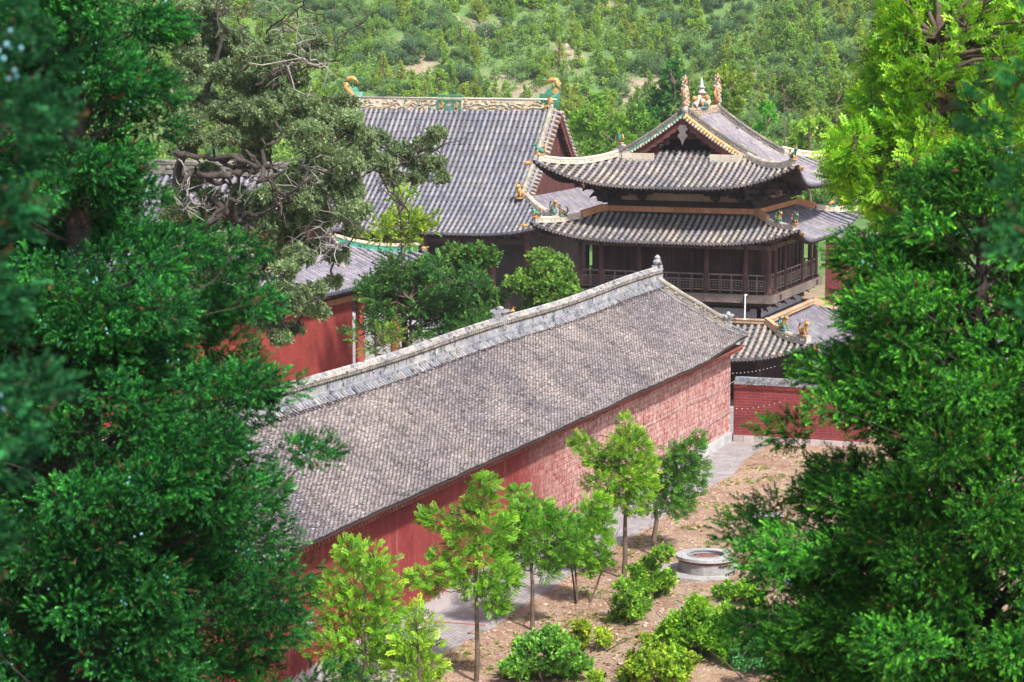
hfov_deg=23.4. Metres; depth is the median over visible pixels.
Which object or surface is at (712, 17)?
hillside shrub
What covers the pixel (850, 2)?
hillside conifer
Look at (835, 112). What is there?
leafy tree
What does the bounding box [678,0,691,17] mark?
hillside conifer
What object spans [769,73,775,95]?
hillside conifer
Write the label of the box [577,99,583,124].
hillside conifer
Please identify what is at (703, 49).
hillside shrub
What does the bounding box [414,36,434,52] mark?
hillside shrub
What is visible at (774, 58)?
hillside shrub
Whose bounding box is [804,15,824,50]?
hillside conifer
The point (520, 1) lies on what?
hillside shrub
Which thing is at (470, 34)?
hillside conifer
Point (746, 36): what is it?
hillside conifer
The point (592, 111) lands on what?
leafy tree
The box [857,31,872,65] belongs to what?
hillside conifer
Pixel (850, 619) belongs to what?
juniper tree
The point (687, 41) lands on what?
hillside shrub
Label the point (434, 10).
hillside shrub
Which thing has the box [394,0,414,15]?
hillside conifer
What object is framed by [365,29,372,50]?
hillside conifer
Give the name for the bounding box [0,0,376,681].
juniper tree
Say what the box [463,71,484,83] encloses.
hillside shrub
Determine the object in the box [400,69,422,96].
hillside conifer
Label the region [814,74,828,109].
hillside conifer
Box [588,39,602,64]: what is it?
hillside conifer
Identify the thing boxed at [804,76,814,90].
hillside conifer
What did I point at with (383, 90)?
hillside shrub
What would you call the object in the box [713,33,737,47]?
hillside shrub
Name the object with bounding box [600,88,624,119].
hillside conifer
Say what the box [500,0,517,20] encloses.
hillside conifer
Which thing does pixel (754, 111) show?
hillside shrub
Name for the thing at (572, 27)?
hillside conifer
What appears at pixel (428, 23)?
hillside shrub
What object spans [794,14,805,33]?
hillside conifer
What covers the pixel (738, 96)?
hillside conifer
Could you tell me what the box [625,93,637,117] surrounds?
hillside conifer
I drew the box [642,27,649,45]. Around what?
hillside conifer
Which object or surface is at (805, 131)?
leafy tree
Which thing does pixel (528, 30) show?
hillside shrub
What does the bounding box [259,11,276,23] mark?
hillside shrub
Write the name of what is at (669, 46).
hillside conifer
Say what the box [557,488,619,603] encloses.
young tree
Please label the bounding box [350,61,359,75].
hillside conifer
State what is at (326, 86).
hillside shrub
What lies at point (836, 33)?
hillside shrub
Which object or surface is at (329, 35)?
hillside conifer
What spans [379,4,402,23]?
hillside shrub
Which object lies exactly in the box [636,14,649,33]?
hillside conifer
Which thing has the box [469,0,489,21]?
hillside conifer
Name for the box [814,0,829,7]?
hillside conifer
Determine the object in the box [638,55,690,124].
leafy tree
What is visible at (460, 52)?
hillside shrub
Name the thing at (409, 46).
hillside shrub
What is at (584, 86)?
hillside conifer
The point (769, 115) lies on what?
leafy tree
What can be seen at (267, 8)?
hillside shrub
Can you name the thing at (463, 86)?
hillside conifer
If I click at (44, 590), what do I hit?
juniper tree
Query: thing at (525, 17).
hillside shrub
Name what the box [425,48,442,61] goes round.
hillside shrub
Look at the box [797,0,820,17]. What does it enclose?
hillside conifer
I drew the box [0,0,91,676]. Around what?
juniper tree
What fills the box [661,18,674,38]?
hillside conifer
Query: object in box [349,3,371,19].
hillside shrub
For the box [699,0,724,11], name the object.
hillside shrub
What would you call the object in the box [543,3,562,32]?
hillside conifer
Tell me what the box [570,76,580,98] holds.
hillside conifer
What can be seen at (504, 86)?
hillside conifer
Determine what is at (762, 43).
hillside conifer
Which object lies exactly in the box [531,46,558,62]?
hillside shrub
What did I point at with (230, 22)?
hillside conifer
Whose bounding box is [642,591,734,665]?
leafy bush
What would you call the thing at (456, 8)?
hillside conifer
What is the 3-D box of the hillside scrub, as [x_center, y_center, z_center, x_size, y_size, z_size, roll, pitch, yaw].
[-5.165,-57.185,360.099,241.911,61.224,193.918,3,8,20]
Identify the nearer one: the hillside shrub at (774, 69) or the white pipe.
the white pipe
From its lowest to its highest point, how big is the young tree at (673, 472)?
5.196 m
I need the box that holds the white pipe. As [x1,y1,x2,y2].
[743,294,747,319]
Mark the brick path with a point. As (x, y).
(728, 458)
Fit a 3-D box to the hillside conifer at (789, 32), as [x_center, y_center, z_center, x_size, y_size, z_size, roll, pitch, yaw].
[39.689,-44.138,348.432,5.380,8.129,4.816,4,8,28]
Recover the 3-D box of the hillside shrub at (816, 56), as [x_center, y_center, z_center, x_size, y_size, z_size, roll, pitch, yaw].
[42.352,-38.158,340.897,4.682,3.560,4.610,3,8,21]
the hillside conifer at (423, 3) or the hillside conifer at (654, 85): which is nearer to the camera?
the hillside conifer at (654, 85)
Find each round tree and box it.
[437,239,511,320]
[501,246,583,311]
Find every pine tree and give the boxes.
[334,262,488,348]
[359,177,441,346]
[369,248,429,346]
[411,248,496,334]
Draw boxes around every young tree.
[297,532,411,681]
[377,592,453,681]
[401,469,528,681]
[484,482,592,630]
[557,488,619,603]
[564,410,664,577]
[637,428,713,548]
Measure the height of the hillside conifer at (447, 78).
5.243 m
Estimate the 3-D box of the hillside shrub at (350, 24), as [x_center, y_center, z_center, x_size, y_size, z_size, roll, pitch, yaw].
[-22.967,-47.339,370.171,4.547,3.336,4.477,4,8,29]
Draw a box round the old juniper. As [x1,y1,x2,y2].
[156,0,475,389]
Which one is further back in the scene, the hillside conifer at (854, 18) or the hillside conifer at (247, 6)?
the hillside conifer at (247, 6)
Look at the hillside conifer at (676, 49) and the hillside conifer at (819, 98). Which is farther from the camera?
the hillside conifer at (676, 49)
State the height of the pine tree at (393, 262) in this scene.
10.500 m
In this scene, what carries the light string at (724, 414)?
attached to the wall at (751, 395)
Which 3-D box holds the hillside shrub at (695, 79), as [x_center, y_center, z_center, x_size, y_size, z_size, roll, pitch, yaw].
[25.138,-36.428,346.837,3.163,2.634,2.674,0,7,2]
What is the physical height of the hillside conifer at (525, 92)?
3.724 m
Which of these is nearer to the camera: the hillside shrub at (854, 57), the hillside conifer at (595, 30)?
the hillside shrub at (854, 57)
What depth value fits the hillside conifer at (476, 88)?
349.41 m
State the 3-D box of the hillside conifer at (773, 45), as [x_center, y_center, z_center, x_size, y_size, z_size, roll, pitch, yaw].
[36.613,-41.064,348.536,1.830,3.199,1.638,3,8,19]
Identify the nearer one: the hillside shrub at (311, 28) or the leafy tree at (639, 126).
the leafy tree at (639, 126)
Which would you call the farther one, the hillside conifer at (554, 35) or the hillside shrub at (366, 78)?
the hillside conifer at (554, 35)
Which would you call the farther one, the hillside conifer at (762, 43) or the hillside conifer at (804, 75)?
the hillside conifer at (762, 43)
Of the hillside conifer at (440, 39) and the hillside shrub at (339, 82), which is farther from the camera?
the hillside conifer at (440, 39)
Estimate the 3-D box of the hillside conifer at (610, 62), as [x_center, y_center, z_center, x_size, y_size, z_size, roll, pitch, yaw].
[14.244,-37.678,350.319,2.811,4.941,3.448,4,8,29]
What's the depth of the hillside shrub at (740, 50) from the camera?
351.60 m
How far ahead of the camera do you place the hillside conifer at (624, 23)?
364.98 m
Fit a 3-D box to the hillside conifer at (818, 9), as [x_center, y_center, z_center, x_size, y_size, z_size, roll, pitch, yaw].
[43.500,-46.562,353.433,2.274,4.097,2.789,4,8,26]
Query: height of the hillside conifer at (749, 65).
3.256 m
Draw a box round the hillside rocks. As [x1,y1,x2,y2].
[156,4,826,135]
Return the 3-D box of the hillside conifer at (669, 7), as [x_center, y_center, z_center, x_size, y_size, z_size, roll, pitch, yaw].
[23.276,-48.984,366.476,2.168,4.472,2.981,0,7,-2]
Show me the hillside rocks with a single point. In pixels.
(517, 78)
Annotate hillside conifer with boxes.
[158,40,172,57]
[163,50,171,66]
[225,0,251,26]
[233,0,253,18]
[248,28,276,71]
[253,18,264,42]
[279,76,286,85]
[282,16,298,43]
[318,68,325,83]
[327,28,333,43]
[331,57,343,78]
[334,27,353,63]
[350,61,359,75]
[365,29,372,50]
[375,51,392,86]
[375,73,387,92]
[377,50,391,78]
[386,84,396,96]
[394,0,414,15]
[394,59,406,80]
[397,10,408,29]
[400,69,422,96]
[403,0,424,30]
[417,0,426,11]
[417,80,427,96]
[422,70,431,88]
[428,67,448,96]
[433,42,448,73]
[436,28,444,49]
[443,58,458,92]
[444,0,460,12]
[457,83,470,97]
[459,81,472,97]
[462,29,473,51]
[467,34,484,66]
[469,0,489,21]
[469,75,484,97]
[480,78,493,97]
[491,29,500,50]
[491,81,500,97]
[493,29,509,57]
[495,0,502,8]
[499,79,508,97]
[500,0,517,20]
[504,21,513,40]
[504,88,512,97]
[518,83,526,97]
[524,0,548,10]
[524,46,534,63]
[525,89,532,97]
[529,24,540,42]
[536,55,555,85]
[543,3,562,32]
[549,19,562,42]
[551,37,567,67]
[555,64,569,92]
[560,82,578,131]
[563,11,581,41]
[568,121,579,143]
[570,21,583,46]
[570,41,585,68]
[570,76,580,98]
[570,82,584,108]
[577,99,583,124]
[579,81,591,103]
[580,7,591,31]
[585,31,595,50]
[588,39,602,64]
[589,5,603,35]
[590,0,604,23]
[590,19,599,39]
[593,52,609,74]
[599,0,611,15]
[600,57,621,85]
[600,87,610,112]
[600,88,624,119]
[605,30,616,49]
[610,0,627,14]
[612,37,628,74]
[616,23,630,45]
[617,11,630,36]
[622,22,642,48]
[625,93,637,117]
[626,0,639,23]
[630,85,642,107]
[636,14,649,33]
[641,70,656,98]
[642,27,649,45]
[647,38,654,55]
[647,81,656,98]
[653,23,661,47]
[655,25,675,60]
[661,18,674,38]
[663,0,674,15]
[668,44,684,70]
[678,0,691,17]
[685,0,707,30]
[686,41,709,72]
[704,86,711,102]
[720,33,734,66]
[726,46,743,74]
[735,92,745,115]
[737,32,753,50]
[744,50,755,71]
[751,17,766,41]
[752,82,766,107]
[753,24,771,55]
[755,55,772,85]
[764,9,777,28]
[766,27,772,46]
[766,39,777,56]
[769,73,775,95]
[770,2,789,35]
[771,75,784,103]
[774,22,785,39]
[775,0,809,51]
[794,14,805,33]
[795,32,815,65]
[796,59,807,84]
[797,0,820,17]
[802,100,817,118]
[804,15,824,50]
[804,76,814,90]
[806,9,821,40]
[808,1,825,24]
[813,40,845,80]
[813,88,831,117]
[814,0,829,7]
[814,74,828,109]
[816,62,834,93]
[827,0,837,13]
[830,3,848,30]
[841,0,852,20]
[842,0,857,8]
[849,0,870,35]
[849,19,865,54]
[849,70,860,93]
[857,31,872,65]
[861,0,873,11]
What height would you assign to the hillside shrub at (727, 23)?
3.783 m
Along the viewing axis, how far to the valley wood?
308.11 m
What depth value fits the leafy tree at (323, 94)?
226.87 m
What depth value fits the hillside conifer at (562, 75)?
348.14 m
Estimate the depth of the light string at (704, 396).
120.03 m
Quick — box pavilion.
[510,73,871,410]
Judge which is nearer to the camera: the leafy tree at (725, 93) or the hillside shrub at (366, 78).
the leafy tree at (725, 93)
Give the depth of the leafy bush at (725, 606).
85.14 m
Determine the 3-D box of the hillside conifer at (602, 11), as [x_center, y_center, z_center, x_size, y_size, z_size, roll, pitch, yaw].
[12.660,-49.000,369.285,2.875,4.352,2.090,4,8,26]
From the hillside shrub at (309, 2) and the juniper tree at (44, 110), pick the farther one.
the hillside shrub at (309, 2)
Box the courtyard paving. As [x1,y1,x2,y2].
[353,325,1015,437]
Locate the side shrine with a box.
[50,159,428,437]
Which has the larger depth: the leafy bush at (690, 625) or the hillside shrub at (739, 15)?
the hillside shrub at (739, 15)
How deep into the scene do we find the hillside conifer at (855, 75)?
329.88 m
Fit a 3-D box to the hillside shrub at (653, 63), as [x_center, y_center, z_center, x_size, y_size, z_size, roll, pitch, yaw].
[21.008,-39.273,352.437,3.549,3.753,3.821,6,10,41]
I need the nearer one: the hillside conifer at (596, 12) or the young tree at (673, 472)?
the young tree at (673, 472)
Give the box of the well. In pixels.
[660,548,737,581]
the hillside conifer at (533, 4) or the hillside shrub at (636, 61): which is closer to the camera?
the hillside shrub at (636, 61)
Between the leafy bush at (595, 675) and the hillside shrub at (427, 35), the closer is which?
the leafy bush at (595, 675)
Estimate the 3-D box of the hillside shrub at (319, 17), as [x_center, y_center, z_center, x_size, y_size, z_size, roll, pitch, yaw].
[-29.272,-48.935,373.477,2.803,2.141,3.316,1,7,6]
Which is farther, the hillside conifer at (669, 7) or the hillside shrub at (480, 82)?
the hillside conifer at (669, 7)
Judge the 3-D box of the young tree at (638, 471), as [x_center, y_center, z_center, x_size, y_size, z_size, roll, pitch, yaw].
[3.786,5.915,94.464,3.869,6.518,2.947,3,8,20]
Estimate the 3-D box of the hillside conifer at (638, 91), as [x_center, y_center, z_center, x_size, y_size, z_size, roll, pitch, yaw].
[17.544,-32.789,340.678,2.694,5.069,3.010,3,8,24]
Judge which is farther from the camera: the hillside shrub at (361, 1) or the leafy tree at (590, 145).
the hillside shrub at (361, 1)
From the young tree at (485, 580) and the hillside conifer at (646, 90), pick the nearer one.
the young tree at (485, 580)
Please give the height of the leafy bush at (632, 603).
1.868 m
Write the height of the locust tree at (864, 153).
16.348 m
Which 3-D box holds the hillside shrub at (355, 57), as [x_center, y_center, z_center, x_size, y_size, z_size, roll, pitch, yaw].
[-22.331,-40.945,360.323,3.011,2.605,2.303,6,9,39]
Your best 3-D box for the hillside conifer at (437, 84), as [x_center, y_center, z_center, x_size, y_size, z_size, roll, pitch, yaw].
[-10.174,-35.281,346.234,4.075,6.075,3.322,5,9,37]
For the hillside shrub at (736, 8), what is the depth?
364.05 m
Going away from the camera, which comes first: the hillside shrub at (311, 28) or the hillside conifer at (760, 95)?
the hillside conifer at (760, 95)
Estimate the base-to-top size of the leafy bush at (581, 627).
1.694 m
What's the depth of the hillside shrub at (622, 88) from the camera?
347.74 m
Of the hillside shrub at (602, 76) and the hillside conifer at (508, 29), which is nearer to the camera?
the hillside shrub at (602, 76)
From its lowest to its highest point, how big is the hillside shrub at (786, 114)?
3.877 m
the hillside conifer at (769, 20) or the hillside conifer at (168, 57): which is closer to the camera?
the hillside conifer at (769, 20)
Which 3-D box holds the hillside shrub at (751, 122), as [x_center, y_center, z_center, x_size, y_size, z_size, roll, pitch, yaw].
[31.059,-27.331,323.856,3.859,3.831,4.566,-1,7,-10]
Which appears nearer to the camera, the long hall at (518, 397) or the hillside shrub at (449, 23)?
the long hall at (518, 397)
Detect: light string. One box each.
[630,381,782,431]
[664,400,782,447]
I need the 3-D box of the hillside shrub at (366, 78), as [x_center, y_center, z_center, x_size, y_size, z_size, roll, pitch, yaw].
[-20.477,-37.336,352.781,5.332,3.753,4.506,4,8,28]
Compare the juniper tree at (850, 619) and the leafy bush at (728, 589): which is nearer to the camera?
the juniper tree at (850, 619)
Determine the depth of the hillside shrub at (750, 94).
338.75 m
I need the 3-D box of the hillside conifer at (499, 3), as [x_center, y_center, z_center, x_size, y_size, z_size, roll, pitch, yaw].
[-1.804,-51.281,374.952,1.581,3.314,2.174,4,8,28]
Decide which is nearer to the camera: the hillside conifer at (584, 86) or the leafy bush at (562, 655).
the leafy bush at (562, 655)
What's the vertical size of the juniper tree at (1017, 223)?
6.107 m
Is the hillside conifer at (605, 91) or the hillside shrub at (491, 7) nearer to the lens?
the hillside conifer at (605, 91)
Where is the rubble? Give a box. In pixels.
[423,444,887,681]
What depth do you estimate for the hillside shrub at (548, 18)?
368.37 m
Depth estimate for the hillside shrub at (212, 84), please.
358.56 m
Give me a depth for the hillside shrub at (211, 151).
318.49 m
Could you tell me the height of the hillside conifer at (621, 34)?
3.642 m
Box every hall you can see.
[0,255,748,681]
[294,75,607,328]
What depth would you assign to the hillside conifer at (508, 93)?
342.89 m
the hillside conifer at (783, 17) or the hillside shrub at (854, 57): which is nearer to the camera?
the hillside shrub at (854, 57)
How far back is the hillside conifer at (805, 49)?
343.29 m
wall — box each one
[733,376,866,445]
[825,232,888,349]
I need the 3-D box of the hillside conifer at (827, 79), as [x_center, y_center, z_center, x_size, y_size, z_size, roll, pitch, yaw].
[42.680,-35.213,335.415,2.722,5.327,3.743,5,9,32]
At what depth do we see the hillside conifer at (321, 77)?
353.53 m
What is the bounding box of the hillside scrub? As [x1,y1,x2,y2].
[60,0,1023,155]
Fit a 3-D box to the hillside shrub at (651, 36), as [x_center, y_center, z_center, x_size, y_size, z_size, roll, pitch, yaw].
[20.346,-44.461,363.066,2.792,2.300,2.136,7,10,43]
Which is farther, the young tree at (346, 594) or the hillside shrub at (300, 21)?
the hillside shrub at (300, 21)
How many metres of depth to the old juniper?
88.65 m
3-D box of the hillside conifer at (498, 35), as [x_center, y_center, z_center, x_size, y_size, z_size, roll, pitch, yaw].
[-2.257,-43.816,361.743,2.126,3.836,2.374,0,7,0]
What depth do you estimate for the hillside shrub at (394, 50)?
359.25 m
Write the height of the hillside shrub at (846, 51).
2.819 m
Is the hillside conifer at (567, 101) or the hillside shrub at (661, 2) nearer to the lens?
the hillside conifer at (567, 101)
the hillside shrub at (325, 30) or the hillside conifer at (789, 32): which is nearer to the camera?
the hillside conifer at (789, 32)
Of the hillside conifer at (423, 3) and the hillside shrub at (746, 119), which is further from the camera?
the hillside conifer at (423, 3)
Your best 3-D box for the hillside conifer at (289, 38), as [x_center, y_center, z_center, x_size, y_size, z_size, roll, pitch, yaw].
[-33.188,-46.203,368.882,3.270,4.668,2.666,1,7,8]
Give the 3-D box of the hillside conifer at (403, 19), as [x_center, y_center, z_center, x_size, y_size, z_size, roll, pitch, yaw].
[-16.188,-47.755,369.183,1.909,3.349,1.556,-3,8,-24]
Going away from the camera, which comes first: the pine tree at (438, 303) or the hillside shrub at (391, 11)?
the pine tree at (438, 303)
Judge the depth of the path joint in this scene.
87.47 m
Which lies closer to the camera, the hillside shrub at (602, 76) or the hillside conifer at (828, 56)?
the hillside conifer at (828, 56)
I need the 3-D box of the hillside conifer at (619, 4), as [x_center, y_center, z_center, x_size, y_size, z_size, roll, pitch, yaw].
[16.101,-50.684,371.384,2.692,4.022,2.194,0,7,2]
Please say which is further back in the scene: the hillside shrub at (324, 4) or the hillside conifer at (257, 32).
the hillside shrub at (324, 4)
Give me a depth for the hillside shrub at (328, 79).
355.64 m
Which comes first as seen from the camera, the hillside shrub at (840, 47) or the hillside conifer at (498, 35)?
the hillside shrub at (840, 47)
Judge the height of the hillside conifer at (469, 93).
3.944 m
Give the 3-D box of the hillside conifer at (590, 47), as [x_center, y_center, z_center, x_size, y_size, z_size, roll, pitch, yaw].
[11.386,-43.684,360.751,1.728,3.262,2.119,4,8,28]
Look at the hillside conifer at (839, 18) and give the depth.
349.99 m
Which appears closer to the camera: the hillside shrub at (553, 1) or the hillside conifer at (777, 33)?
the hillside conifer at (777, 33)
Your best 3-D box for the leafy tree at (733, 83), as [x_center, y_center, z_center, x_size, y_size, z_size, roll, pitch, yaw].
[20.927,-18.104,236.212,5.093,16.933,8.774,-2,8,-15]
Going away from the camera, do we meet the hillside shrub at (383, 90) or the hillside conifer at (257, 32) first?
the hillside shrub at (383, 90)
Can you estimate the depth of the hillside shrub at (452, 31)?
362.84 m
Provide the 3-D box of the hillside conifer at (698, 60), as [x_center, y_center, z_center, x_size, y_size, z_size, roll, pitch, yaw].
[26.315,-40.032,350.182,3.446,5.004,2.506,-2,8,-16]
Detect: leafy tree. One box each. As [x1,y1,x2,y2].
[201,83,286,153]
[296,80,343,116]
[567,91,608,247]
[582,115,635,155]
[608,102,659,143]
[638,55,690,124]
[675,83,730,109]
[702,62,757,115]
[753,98,777,137]
[774,68,817,145]
[788,112,833,264]
[814,75,865,204]
[823,185,860,229]
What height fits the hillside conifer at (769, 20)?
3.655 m
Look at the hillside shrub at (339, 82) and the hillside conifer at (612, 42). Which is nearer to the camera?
the hillside shrub at (339, 82)
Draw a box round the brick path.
[319,441,766,681]
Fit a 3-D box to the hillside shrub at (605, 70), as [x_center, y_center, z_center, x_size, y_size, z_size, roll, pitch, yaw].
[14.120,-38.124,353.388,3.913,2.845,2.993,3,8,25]
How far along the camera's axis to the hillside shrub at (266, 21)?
374.44 m
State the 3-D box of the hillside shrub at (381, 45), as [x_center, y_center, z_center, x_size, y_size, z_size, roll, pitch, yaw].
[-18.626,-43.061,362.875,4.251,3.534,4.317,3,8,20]
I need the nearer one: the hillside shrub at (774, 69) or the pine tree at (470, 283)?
the pine tree at (470, 283)
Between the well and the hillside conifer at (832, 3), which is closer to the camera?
the well
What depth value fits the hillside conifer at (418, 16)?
368.04 m
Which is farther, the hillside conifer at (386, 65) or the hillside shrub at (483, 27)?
the hillside shrub at (483, 27)
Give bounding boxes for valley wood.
[106,104,1018,217]
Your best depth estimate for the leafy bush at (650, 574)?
89.83 m
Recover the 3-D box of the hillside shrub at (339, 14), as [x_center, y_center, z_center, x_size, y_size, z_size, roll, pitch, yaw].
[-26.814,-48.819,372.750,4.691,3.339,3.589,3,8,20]
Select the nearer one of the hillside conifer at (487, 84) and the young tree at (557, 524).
the young tree at (557, 524)
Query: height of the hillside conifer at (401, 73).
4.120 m
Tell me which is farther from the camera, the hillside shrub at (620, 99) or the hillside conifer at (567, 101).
the hillside shrub at (620, 99)
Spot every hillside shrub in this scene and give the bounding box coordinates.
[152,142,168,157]
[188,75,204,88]
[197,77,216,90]
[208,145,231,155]
[251,0,273,17]
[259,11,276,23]
[263,10,282,27]
[271,0,296,15]
[284,14,305,25]
[304,0,327,10]
[305,26,327,36]
[309,10,324,21]
[315,75,331,82]
[316,0,351,12]
[316,82,337,90]
[320,8,348,25]
[322,22,341,38]
[333,35,354,50]
[335,74,368,87]
[339,0,358,12]
[342,14,374,32]
[344,0,363,5]
[348,29,363,42]
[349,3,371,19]
[350,37,376,55]
[350,52,367,65]
[351,66,382,90]
[362,14,389,31]
[369,0,391,14]
[371,36,396,52]
[374,43,407,64]
[376,77,410,96]
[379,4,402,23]
[396,32,426,56]
[402,25,422,39]
[403,55,420,65]
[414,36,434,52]
[421,19,441,30]
[421,28,436,42]
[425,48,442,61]
[426,1,454,21]
[429,14,459,36]
[441,63,473,84]
[445,20,474,46]
[450,45,469,58]
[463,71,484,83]
[473,22,500,39]
[473,76,489,92]
[484,2,493,14]
[498,16,513,26]
[506,0,523,7]
[506,42,520,53]
[508,58,538,79]
[516,15,534,26]
[519,20,540,34]
[524,54,551,76]
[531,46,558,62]
[544,16,561,28]
[546,0,558,4]
[568,0,593,17]
[598,75,610,85]
[599,66,623,76]
[602,75,630,97]
[604,91,623,108]
[627,49,650,70]
[643,31,654,39]
[644,53,666,74]
[649,21,672,34]
[654,0,671,9]
[657,7,688,29]
[677,35,699,49]
[683,12,695,22]
[685,47,705,57]
[687,72,700,85]
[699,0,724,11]
[704,46,724,59]
[705,13,719,23]
[709,15,739,37]
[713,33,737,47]
[716,36,749,59]
[731,0,755,14]
[732,9,754,24]
[741,107,760,118]
[742,111,759,126]
[743,89,755,99]
[743,118,756,131]
[757,121,786,139]
[763,109,790,120]
[765,52,784,65]
[765,63,793,81]
[767,1,788,17]
[769,120,794,139]
[778,118,802,127]
[782,113,801,120]
[785,0,809,10]
[803,51,834,72]
[817,39,845,61]
[820,21,846,44]
[825,61,844,70]
[840,44,860,60]
[849,52,863,67]
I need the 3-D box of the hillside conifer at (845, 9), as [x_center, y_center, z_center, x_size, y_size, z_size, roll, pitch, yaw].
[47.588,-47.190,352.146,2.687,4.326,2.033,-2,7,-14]
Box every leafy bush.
[496,621,595,681]
[566,616,640,652]
[577,667,613,681]
[599,574,656,622]
[608,630,704,681]
[618,541,681,599]
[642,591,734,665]
[710,576,766,603]
[710,640,768,681]
[717,598,744,620]
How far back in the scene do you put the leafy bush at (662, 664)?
78.35 m
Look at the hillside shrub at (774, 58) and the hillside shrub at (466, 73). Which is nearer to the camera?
the hillside shrub at (774, 58)
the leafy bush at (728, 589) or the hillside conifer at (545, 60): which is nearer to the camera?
the leafy bush at (728, 589)
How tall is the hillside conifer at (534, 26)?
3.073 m
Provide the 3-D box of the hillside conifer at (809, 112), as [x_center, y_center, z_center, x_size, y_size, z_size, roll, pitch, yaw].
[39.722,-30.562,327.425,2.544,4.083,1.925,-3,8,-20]
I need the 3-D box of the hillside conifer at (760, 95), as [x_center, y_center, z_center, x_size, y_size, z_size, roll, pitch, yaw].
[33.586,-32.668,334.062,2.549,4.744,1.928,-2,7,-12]
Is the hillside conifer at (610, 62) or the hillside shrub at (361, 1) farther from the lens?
the hillside shrub at (361, 1)
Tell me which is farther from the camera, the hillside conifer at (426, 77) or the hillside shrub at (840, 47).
the hillside conifer at (426, 77)
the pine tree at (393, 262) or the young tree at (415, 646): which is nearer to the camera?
the young tree at (415, 646)
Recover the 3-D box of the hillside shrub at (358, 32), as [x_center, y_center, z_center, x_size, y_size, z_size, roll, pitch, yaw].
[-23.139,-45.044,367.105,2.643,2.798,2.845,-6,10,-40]
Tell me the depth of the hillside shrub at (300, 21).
372.70 m
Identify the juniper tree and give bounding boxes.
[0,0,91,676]
[0,0,180,681]
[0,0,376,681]
[702,114,1023,681]
[936,0,1023,608]
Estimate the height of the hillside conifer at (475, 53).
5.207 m
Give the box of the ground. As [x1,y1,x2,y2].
[63,0,1022,681]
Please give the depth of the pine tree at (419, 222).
121.32 m
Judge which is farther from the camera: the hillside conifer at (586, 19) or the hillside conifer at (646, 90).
the hillside conifer at (586, 19)
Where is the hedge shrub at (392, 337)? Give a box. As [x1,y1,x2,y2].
[345,316,419,357]
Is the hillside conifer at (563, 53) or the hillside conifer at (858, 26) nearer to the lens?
the hillside conifer at (858, 26)
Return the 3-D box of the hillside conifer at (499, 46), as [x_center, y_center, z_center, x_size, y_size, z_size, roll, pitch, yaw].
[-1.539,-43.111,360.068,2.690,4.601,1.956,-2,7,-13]
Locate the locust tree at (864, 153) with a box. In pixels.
[809,0,1023,673]
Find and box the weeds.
[441,445,876,681]
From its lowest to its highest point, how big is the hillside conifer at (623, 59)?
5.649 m
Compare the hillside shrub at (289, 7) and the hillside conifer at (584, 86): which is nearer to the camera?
the hillside conifer at (584, 86)
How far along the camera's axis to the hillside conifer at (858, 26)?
342.36 m
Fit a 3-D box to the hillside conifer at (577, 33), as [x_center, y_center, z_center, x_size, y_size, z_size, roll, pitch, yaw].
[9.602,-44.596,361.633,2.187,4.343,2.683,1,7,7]
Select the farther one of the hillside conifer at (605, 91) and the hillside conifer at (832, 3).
the hillside conifer at (832, 3)
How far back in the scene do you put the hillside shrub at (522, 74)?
354.72 m
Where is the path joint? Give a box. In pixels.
[427,621,485,625]
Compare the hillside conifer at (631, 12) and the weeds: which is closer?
the weeds

